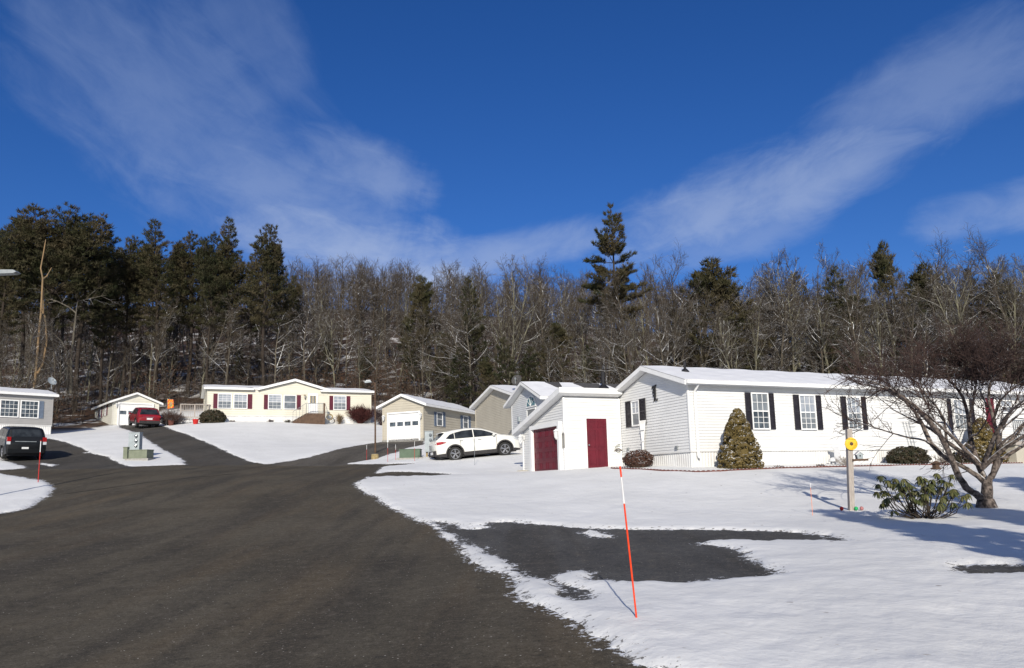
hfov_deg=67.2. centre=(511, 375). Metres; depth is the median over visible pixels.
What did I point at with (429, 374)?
bare tree
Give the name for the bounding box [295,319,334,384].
bare tree
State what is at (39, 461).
snow marker
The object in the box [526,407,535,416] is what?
window
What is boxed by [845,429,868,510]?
garden post
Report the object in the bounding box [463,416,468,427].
window
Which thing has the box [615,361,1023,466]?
mobile home
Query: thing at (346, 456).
driveway
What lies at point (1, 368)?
bare tree
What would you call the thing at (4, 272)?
street lamp
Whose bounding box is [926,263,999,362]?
bare tree
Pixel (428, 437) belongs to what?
meter pedestal
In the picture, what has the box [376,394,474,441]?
garage
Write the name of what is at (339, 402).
window
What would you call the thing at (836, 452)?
garden cutout
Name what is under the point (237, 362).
pine tree
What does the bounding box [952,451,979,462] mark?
clipped hedge
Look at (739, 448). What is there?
conical shrub
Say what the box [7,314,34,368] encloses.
bare tree
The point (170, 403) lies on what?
garden flag
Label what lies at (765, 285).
bare tree
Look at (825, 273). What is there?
bare tree
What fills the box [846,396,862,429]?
window
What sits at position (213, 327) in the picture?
bare tree
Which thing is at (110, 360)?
bare tree
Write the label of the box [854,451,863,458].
birdhouse
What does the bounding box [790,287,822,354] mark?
bare tree
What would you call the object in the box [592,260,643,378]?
bare tree
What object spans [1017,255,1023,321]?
bare tree
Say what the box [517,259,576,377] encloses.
bare tree
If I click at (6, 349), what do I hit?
bare tree
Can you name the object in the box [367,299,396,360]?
bare tree
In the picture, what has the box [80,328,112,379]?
bare tree
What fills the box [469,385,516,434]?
mobile home
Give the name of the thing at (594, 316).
bare tree
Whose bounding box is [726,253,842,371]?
bare tree
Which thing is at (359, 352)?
bare tree
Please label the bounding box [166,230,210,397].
pine tree
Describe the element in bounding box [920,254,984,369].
bare tree
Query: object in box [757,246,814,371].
bare tree
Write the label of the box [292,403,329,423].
entry steps
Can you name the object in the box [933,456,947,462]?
dry plant
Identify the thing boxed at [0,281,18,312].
pine tree
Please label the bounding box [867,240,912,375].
pine tree
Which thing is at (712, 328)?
bare tree
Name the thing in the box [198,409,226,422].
evergreen shrub
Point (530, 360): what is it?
bare tree
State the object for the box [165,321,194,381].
bare tree
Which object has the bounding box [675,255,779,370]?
pine tree
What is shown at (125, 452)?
telecom pedestal
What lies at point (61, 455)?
driveway
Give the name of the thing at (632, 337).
bare tree
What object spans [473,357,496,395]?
pine tree
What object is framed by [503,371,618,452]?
mobile home
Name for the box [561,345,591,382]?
bare tree
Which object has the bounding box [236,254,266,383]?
pine tree
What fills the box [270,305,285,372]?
bare tree
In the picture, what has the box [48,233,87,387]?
pine tree
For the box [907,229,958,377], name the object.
bare tree
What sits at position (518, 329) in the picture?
bare tree
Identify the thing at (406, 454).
transformer
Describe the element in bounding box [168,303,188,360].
bare tree
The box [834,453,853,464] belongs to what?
dry plant
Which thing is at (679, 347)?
bare tree
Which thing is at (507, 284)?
bare tree
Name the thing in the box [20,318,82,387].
bare tree
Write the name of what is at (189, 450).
driveway
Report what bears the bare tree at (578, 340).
on the ground
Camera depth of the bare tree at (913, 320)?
63.87 m
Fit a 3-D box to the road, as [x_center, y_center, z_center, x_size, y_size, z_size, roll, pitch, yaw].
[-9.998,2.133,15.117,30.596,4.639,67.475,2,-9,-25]
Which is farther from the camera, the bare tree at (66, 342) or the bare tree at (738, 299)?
the bare tree at (66, 342)
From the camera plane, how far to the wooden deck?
67.66 m
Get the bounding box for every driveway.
[0,439,134,469]
[119,425,254,465]
[272,441,424,465]
[430,522,1023,600]
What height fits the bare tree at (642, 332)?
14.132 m
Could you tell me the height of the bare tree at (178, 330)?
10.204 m
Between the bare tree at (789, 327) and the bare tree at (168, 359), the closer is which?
the bare tree at (789, 327)
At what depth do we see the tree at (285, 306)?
91.04 m
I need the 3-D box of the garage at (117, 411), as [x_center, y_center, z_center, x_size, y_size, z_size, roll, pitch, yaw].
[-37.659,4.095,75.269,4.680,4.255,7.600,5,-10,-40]
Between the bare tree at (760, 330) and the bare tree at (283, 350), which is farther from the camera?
the bare tree at (283, 350)
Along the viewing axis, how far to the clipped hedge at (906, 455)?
30.18 m
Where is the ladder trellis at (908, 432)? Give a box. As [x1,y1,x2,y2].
[903,423,914,447]
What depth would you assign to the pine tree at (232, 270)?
87.02 m
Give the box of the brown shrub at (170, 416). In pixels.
[160,410,189,424]
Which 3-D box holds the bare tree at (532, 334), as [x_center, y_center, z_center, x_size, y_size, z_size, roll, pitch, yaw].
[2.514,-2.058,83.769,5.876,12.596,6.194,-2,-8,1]
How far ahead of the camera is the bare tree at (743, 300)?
93.01 m
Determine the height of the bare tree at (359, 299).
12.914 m
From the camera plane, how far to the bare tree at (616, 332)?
74.18 m
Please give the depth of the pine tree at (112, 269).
85.19 m
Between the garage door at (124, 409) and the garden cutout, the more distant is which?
the garage door at (124, 409)
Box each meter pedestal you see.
[128,432,142,449]
[424,431,433,451]
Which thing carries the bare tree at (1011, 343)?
on the ground
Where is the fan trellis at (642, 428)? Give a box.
[639,420,645,449]
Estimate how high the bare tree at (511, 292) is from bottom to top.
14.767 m
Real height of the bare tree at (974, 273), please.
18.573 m
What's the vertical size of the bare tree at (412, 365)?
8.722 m
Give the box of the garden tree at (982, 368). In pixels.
[816,305,1023,507]
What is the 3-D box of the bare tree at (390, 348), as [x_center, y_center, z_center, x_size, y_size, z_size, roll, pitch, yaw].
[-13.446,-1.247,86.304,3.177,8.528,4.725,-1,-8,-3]
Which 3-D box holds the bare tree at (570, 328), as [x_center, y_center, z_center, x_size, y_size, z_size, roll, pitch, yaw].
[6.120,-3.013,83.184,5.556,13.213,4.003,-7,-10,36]
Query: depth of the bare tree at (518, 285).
80.31 m
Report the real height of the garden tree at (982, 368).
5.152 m
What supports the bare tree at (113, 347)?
on the ground
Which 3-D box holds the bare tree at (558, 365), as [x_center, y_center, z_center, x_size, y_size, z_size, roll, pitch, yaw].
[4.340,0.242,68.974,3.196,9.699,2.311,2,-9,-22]
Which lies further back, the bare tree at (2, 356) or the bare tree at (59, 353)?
the bare tree at (59, 353)
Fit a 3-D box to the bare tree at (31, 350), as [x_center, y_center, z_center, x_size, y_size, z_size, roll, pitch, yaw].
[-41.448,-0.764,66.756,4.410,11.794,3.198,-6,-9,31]
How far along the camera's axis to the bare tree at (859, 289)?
83.99 m
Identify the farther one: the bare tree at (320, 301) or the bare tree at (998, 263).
the bare tree at (320, 301)
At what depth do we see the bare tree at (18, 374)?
65.89 m
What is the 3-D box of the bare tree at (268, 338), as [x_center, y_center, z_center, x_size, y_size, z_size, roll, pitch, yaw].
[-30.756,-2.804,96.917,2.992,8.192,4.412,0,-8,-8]
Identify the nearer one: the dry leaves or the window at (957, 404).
the window at (957, 404)
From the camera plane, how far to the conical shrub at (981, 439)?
31.93 m
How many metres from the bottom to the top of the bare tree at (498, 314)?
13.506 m
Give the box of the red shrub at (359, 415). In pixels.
[344,404,373,423]
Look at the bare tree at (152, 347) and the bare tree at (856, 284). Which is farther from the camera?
the bare tree at (152, 347)
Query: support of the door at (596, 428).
in the garage at (563, 428)
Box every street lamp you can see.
[0,269,20,275]
[365,380,375,452]
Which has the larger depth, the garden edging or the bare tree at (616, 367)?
the bare tree at (616, 367)
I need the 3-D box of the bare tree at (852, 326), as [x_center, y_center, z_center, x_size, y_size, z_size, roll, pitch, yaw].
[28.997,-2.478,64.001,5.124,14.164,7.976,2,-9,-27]
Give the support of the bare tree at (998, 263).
on the ground
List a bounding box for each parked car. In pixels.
[0,426,46,458]
[128,407,160,426]
[429,428,519,459]
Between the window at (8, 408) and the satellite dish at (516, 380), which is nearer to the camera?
the satellite dish at (516, 380)
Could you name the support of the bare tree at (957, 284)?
on the ground
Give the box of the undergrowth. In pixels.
[0,332,1018,427]
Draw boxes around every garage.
[91,392,162,424]
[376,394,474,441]
[512,387,622,470]
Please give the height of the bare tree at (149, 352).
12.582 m
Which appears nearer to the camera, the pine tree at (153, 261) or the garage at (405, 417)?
the garage at (405, 417)
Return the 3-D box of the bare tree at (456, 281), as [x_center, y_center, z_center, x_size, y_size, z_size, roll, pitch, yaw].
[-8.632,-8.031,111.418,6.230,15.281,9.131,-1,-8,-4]
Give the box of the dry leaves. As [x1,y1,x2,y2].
[0,336,1020,420]
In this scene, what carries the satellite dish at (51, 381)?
attached to the mobile home at (26, 407)
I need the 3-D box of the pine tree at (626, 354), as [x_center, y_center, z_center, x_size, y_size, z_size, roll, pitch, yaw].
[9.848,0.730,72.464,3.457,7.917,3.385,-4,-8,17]
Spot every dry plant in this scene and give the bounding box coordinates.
[333,414,343,423]
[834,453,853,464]
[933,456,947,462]
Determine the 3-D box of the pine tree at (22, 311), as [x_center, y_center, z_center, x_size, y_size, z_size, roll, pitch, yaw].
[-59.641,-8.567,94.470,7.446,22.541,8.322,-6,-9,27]
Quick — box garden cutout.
[831,446,840,463]
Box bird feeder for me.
[930,457,941,469]
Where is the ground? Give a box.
[0,309,1023,667]
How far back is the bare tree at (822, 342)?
67.84 m
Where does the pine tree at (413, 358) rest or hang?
on the ground
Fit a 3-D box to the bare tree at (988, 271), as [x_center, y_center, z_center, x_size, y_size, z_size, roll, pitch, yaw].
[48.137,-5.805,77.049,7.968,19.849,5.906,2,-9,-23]
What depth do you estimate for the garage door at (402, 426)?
58.15 m
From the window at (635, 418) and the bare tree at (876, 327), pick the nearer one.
the window at (635, 418)
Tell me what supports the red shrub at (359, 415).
on the ground
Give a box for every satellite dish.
[48,377,56,388]
[511,375,520,384]
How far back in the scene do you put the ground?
13.89 m
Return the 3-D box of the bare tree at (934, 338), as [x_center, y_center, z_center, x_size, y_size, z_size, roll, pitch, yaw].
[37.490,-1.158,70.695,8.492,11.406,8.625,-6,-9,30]
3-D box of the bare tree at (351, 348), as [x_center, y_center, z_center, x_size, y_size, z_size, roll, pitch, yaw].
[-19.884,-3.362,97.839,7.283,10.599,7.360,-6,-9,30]
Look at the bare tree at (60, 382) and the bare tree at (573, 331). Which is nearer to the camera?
the bare tree at (60, 382)
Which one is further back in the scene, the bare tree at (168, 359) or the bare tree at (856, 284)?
the bare tree at (168, 359)
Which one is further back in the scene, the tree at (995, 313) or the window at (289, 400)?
the tree at (995, 313)
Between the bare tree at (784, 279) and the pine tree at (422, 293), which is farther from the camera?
the pine tree at (422, 293)
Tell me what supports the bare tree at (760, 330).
on the ground
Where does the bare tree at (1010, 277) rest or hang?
on the ground
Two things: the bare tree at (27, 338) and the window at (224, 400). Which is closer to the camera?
the window at (224, 400)
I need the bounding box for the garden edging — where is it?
[611,462,1022,471]
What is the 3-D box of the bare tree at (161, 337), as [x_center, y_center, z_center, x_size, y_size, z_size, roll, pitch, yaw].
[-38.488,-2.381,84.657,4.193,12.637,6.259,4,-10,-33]
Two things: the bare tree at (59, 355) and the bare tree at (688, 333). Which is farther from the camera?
the bare tree at (59, 355)
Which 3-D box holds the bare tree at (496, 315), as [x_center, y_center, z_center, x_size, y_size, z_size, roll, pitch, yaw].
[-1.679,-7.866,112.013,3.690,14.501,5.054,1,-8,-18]
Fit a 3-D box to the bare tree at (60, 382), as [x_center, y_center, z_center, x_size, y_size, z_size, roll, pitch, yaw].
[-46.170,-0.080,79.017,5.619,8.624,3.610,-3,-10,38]
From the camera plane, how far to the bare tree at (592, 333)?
102.47 m
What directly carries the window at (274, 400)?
in the mobile home at (280, 401)
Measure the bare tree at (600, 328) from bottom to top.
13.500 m
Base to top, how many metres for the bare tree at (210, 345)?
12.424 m
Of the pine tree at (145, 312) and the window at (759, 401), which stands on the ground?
the pine tree at (145, 312)
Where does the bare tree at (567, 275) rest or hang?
on the ground
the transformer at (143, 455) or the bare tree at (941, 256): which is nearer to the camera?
the transformer at (143, 455)
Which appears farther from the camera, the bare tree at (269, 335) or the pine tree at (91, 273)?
the bare tree at (269, 335)
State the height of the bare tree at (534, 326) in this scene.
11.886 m
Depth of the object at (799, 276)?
84.77 m
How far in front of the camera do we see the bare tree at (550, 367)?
71.44 m
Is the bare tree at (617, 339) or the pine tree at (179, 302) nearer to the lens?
the bare tree at (617, 339)
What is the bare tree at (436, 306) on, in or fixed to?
on the ground
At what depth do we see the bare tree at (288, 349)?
88.30 m
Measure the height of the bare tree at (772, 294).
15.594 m
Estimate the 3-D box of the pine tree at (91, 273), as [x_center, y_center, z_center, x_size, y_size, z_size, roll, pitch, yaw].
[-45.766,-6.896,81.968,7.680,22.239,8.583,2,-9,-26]
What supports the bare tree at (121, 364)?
on the ground
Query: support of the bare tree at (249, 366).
on the ground
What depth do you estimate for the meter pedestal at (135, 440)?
43.39 m
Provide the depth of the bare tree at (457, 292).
95.09 m
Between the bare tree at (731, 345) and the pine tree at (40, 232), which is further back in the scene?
the pine tree at (40, 232)
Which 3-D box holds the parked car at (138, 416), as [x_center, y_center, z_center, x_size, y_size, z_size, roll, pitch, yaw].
[-31.729,3.543,66.488,2.171,1.666,4.630,4,-3,-37]
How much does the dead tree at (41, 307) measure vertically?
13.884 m
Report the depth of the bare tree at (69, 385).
71.23 m
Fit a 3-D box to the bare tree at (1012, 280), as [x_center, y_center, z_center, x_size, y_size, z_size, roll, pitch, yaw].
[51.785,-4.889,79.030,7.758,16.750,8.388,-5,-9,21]
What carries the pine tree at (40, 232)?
on the ground
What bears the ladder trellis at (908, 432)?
attached to the mobile home at (788, 417)
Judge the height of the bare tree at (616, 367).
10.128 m
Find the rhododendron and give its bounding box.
[872,473,973,518]
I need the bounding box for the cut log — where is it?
[371,454,378,459]
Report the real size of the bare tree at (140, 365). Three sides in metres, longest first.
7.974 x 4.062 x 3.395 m
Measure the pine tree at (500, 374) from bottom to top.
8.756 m
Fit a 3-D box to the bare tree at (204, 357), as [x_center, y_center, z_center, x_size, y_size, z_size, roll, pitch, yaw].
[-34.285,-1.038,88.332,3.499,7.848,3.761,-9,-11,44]
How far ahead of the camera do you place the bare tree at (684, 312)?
70.10 m
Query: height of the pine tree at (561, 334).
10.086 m
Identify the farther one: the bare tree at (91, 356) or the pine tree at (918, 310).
the bare tree at (91, 356)
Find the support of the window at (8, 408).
in the mobile home at (26, 407)
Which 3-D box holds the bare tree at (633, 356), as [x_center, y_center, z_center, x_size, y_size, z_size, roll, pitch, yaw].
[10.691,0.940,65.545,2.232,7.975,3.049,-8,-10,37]
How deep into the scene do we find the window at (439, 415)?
60.06 m
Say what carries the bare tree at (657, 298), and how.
on the ground
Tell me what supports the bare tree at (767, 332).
on the ground
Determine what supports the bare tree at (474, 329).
on the ground
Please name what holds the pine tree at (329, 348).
on the ground
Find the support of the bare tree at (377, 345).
on the ground
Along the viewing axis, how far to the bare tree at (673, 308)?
80.11 m
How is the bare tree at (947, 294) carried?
on the ground
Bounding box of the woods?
[0,254,1022,379]
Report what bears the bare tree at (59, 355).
on the ground
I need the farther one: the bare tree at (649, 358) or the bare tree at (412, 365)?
the bare tree at (649, 358)
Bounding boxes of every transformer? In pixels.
[125,449,153,460]
[396,449,422,459]
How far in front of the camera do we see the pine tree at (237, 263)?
98.98 m
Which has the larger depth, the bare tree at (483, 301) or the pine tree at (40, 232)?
the bare tree at (483, 301)
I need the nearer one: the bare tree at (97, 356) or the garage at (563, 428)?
the garage at (563, 428)
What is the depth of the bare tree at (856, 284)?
71.77 m
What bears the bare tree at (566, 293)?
on the ground
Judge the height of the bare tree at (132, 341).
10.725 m
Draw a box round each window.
[0,399,19,417]
[20,400,38,418]
[217,393,231,408]
[233,394,247,408]
[268,394,281,409]
[283,395,295,409]
[310,396,315,403]
[333,396,345,409]
[437,412,442,425]
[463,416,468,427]
[526,395,535,407]
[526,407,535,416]
[631,400,639,426]
[750,392,770,429]
[799,394,817,429]
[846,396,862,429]
[952,399,966,429]
[1000,400,1012,412]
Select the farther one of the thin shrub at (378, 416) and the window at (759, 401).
the thin shrub at (378, 416)
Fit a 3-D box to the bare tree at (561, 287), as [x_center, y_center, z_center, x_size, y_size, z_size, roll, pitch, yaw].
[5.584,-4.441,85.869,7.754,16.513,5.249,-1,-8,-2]
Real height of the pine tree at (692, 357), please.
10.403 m
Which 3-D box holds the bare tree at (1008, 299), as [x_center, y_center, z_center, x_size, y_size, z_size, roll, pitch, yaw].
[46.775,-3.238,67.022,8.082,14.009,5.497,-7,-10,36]
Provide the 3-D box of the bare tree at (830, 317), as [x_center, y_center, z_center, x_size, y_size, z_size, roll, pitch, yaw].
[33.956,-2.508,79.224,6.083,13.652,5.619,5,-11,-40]
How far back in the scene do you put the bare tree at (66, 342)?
101.07 m
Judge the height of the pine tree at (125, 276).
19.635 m
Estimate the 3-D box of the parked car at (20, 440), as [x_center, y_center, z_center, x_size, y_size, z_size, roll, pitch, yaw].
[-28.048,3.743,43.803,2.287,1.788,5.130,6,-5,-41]
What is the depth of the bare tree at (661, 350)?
63.43 m
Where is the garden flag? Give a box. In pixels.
[166,398,173,425]
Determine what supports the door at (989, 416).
in the mobile home at (788, 417)
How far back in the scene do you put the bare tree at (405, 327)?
96.69 m
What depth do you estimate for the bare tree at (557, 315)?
81.88 m
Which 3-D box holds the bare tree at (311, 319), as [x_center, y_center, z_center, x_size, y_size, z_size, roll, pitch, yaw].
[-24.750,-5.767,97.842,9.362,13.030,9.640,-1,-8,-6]
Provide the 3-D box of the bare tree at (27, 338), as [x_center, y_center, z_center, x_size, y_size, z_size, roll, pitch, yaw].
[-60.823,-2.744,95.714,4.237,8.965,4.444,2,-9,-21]
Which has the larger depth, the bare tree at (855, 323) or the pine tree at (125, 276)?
the pine tree at (125, 276)
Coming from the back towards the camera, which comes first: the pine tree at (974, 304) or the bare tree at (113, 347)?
the bare tree at (113, 347)
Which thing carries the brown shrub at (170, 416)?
on the ground
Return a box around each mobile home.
[0,387,58,433]
[201,379,373,422]
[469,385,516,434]
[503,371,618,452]
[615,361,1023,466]
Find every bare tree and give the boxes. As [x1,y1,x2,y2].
[0,315,11,386]
[0,324,11,386]
[0,329,35,386]
[0,336,14,381]
[1,320,17,370]
[3,347,49,387]
[4,322,35,386]
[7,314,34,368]
[11,307,60,388]
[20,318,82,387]
[25,306,81,403]
[30,348,65,389]
[33,281,122,393]
[45,335,78,412]
[46,334,62,384]
[47,310,76,382]
[48,325,69,389]
[63,300,110,401]
[76,323,90,369]
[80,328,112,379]
[80,335,103,393]
[91,310,139,402]
[106,335,128,396]
[106,338,136,395]
[111,306,151,394]
[114,301,172,396]
[116,318,143,386]
[122,301,143,369]
[132,335,149,392]
[138,302,169,390]
[140,295,182,398]
[146,326,175,391]
[159,304,188,363]
[160,338,180,398]
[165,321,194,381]
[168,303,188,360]
[180,294,213,382]
[183,290,258,383]
[188,288,257,384]
[195,334,224,398]
[197,305,240,377]
[208,297,274,377]
[235,330,259,384]
[237,286,310,375]
[244,312,268,351]
[249,301,320,382]
[256,325,278,380]
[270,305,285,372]
[271,321,302,377]
[275,293,336,381]
[282,274,329,379]
[283,288,351,380]
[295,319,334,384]
[301,281,333,355]
[304,309,348,387]
[307,297,338,357]
[314,280,375,378]
[332,306,386,385]
[344,287,373,344]
[348,304,401,397]
[350,334,380,387]
[351,279,368,342]
[351,282,368,344]
[367,289,397,358]
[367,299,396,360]
[379,329,404,393]
[383,290,414,383]
[392,295,433,383]
[398,283,414,351]
[401,328,420,394]
[406,304,499,409]
[408,300,437,396]
[410,284,440,349]
[416,348,441,398]
[421,266,458,379]
[426,301,467,400]
[431,277,497,383]
[431,299,458,351]
[434,264,464,366]
[434,287,477,407]
[454,291,488,387]
[461,266,502,353]
[464,253,535,374]
[468,277,504,361]
[477,289,520,381]
[479,272,517,384]
[491,278,510,367]
[497,255,555,384]
[497,293,558,359]
[498,286,550,384]
[511,251,580,370]
[515,299,559,378]
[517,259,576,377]
[517,339,547,379]
[519,297,566,371]
[519,329,575,381]
[523,303,545,367]
[533,264,593,382]
[536,278,581,369]
[540,329,576,381]
[547,304,601,378]
[554,290,593,382]
[555,269,585,356]
[557,300,594,367]
[561,320,655,383]
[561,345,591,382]
[572,278,614,378]
[580,296,610,380]
[582,280,663,378]
[583,293,634,364]
[587,292,640,383]
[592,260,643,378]
[598,283,663,365]
[621,312,646,368]
[624,342,641,377]
[628,269,666,365]
[634,282,691,365]
[637,254,679,365]
[640,237,688,364]
[646,281,702,346]
[650,316,715,367]
[652,275,709,366]
[652,300,693,364]
[663,311,702,366]
[670,283,758,368]
[682,305,719,366]
[690,302,730,368]
[692,303,746,368]
[695,286,802,370]
[699,312,752,368]
[715,270,806,369]
[725,283,764,352]
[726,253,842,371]
[735,300,784,370]
[736,303,776,370]
[746,262,784,370]
[747,268,826,371]
[753,275,774,354]
[754,270,814,371]
[755,248,845,371]
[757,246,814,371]
[772,277,834,371]
[788,285,864,372]
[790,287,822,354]
[791,242,850,325]
[796,291,874,373]
[800,272,875,341]
[809,258,873,326]
[811,269,904,373]
[811,292,866,370]
[826,259,870,367]
[828,245,897,373]
[831,298,902,373]
[833,262,900,365]
[835,306,873,372]
[845,269,885,363]
[861,291,914,374]
[869,277,948,374]
[877,278,933,374]
[881,287,914,375]
[884,264,994,373]
[884,296,962,376]
[892,259,928,326]
[898,266,937,346]
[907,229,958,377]
[908,307,972,378]
[909,262,1012,367]
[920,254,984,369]
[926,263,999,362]
[940,230,1020,361]
[944,258,999,341]
[950,225,1023,383]
[972,252,1023,321]
[972,256,1023,379]
[981,255,1023,381]
[983,258,1022,383]
[986,277,1023,383]
[991,267,1023,342]
[994,314,1023,381]
[996,255,1022,321]
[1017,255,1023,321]
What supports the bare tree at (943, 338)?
on the ground
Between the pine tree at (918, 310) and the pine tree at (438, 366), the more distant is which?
the pine tree at (438, 366)
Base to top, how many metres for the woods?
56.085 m
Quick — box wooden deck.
[179,404,209,423]
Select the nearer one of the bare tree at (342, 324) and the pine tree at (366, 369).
the pine tree at (366, 369)
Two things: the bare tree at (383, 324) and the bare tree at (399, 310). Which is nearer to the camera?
the bare tree at (399, 310)
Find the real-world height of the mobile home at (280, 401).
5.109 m
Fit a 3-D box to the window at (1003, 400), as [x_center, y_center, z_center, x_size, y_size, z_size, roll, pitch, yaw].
[22.161,1.387,34.571,0.832,0.586,0.080,2,-9,-24]
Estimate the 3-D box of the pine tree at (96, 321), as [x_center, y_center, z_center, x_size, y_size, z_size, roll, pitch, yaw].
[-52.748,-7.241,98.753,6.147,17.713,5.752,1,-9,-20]
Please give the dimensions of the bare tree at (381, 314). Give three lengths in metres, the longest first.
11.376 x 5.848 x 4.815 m
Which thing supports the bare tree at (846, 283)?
on the ground
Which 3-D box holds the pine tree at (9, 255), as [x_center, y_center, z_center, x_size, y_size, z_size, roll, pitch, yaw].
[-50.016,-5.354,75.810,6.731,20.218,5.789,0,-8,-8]
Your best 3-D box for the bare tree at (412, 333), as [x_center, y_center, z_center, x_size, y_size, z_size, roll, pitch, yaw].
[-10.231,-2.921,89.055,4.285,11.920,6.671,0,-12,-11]
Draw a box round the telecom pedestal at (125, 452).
[123,447,129,458]
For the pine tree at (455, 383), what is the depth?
74.14 m
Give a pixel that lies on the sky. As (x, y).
(424, 132)
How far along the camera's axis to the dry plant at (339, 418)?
72.26 m
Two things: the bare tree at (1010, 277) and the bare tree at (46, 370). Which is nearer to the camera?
the bare tree at (46, 370)
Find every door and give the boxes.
[119,404,151,424]
[309,394,316,412]
[389,412,418,441]
[534,426,557,470]
[586,418,607,467]
[985,398,996,432]
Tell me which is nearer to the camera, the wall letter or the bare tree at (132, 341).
the wall letter
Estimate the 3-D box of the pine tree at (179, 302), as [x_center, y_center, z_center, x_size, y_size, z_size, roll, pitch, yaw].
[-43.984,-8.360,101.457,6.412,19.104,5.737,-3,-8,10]
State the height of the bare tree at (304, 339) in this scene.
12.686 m
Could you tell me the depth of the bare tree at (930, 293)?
72.19 m
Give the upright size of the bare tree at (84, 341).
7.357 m
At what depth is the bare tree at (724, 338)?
68.62 m
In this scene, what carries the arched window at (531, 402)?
in the mobile home at (525, 400)
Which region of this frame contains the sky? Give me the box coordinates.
[0,0,1023,341]
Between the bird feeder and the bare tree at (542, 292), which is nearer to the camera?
the bird feeder
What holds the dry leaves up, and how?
on the ground
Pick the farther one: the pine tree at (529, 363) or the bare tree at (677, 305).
the bare tree at (677, 305)
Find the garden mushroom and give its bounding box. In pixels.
[828,457,836,464]
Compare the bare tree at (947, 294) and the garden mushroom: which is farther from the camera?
the bare tree at (947, 294)
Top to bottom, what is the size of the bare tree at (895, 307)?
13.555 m
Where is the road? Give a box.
[0,450,646,667]
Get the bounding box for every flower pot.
[168,420,173,425]
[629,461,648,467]
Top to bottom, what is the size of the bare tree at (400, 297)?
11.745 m
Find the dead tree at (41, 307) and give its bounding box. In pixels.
[33,239,51,387]
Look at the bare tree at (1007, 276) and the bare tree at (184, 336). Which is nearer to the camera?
the bare tree at (1007, 276)
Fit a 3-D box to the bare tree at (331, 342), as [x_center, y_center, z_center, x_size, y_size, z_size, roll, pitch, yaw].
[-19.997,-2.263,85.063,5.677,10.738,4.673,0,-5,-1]
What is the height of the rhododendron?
1.008 m
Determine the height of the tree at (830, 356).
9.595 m
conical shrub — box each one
[717,408,764,468]
[965,418,1009,461]
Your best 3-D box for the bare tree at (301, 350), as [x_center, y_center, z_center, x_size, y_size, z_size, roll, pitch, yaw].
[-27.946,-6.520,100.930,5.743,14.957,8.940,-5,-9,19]
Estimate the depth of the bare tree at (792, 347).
71.35 m
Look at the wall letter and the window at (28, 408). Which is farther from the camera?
the window at (28, 408)
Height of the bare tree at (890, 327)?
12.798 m
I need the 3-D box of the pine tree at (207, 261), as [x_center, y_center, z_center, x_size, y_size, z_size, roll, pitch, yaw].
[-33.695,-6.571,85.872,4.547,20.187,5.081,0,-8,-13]
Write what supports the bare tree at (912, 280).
on the ground
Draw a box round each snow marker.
[38,441,40,481]
[619,466,636,617]
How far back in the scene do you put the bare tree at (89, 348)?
92.85 m
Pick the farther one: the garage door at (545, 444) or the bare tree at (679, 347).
the bare tree at (679, 347)
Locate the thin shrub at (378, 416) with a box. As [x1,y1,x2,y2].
[369,404,381,424]
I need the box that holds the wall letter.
[652,385,657,401]
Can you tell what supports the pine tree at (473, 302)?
on the ground
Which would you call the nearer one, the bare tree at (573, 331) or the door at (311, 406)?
the door at (311, 406)
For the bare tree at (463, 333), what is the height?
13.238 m
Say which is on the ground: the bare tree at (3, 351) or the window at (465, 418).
the bare tree at (3, 351)
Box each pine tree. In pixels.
[0,201,116,390]
[0,218,53,387]
[0,223,40,382]
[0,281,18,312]
[44,212,122,411]
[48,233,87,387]
[74,256,123,384]
[84,244,125,404]
[108,236,148,396]
[116,235,166,383]
[126,218,189,398]
[159,245,203,378]
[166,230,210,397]
[189,230,231,384]
[195,255,245,383]
[207,216,252,384]
[231,347,246,383]
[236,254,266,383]
[239,223,295,385]
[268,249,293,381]
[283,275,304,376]
[317,332,337,375]
[355,342,374,388]
[394,320,420,384]
[399,274,442,392]
[424,333,460,401]
[441,348,473,406]
[452,275,491,402]
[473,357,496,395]
[490,336,524,385]
[517,345,543,381]
[527,322,576,381]
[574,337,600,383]
[577,202,651,373]
[606,344,628,383]
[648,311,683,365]
[671,317,711,366]
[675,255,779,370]
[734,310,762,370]
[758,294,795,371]
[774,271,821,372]
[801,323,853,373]
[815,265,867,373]
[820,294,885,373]
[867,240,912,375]
[896,284,942,373]
[897,261,968,378]
[952,268,989,380]
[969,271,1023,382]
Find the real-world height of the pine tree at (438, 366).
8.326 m
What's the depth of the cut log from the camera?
43.15 m
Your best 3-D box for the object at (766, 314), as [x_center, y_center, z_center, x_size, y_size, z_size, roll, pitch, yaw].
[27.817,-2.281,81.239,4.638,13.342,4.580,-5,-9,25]
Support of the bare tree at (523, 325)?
on the ground
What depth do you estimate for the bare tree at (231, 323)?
82.74 m
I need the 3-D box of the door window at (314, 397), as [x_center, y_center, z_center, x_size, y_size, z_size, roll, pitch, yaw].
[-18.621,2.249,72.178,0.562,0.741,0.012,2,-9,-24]
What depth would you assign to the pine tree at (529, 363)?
70.54 m
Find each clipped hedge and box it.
[885,446,931,463]
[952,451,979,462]

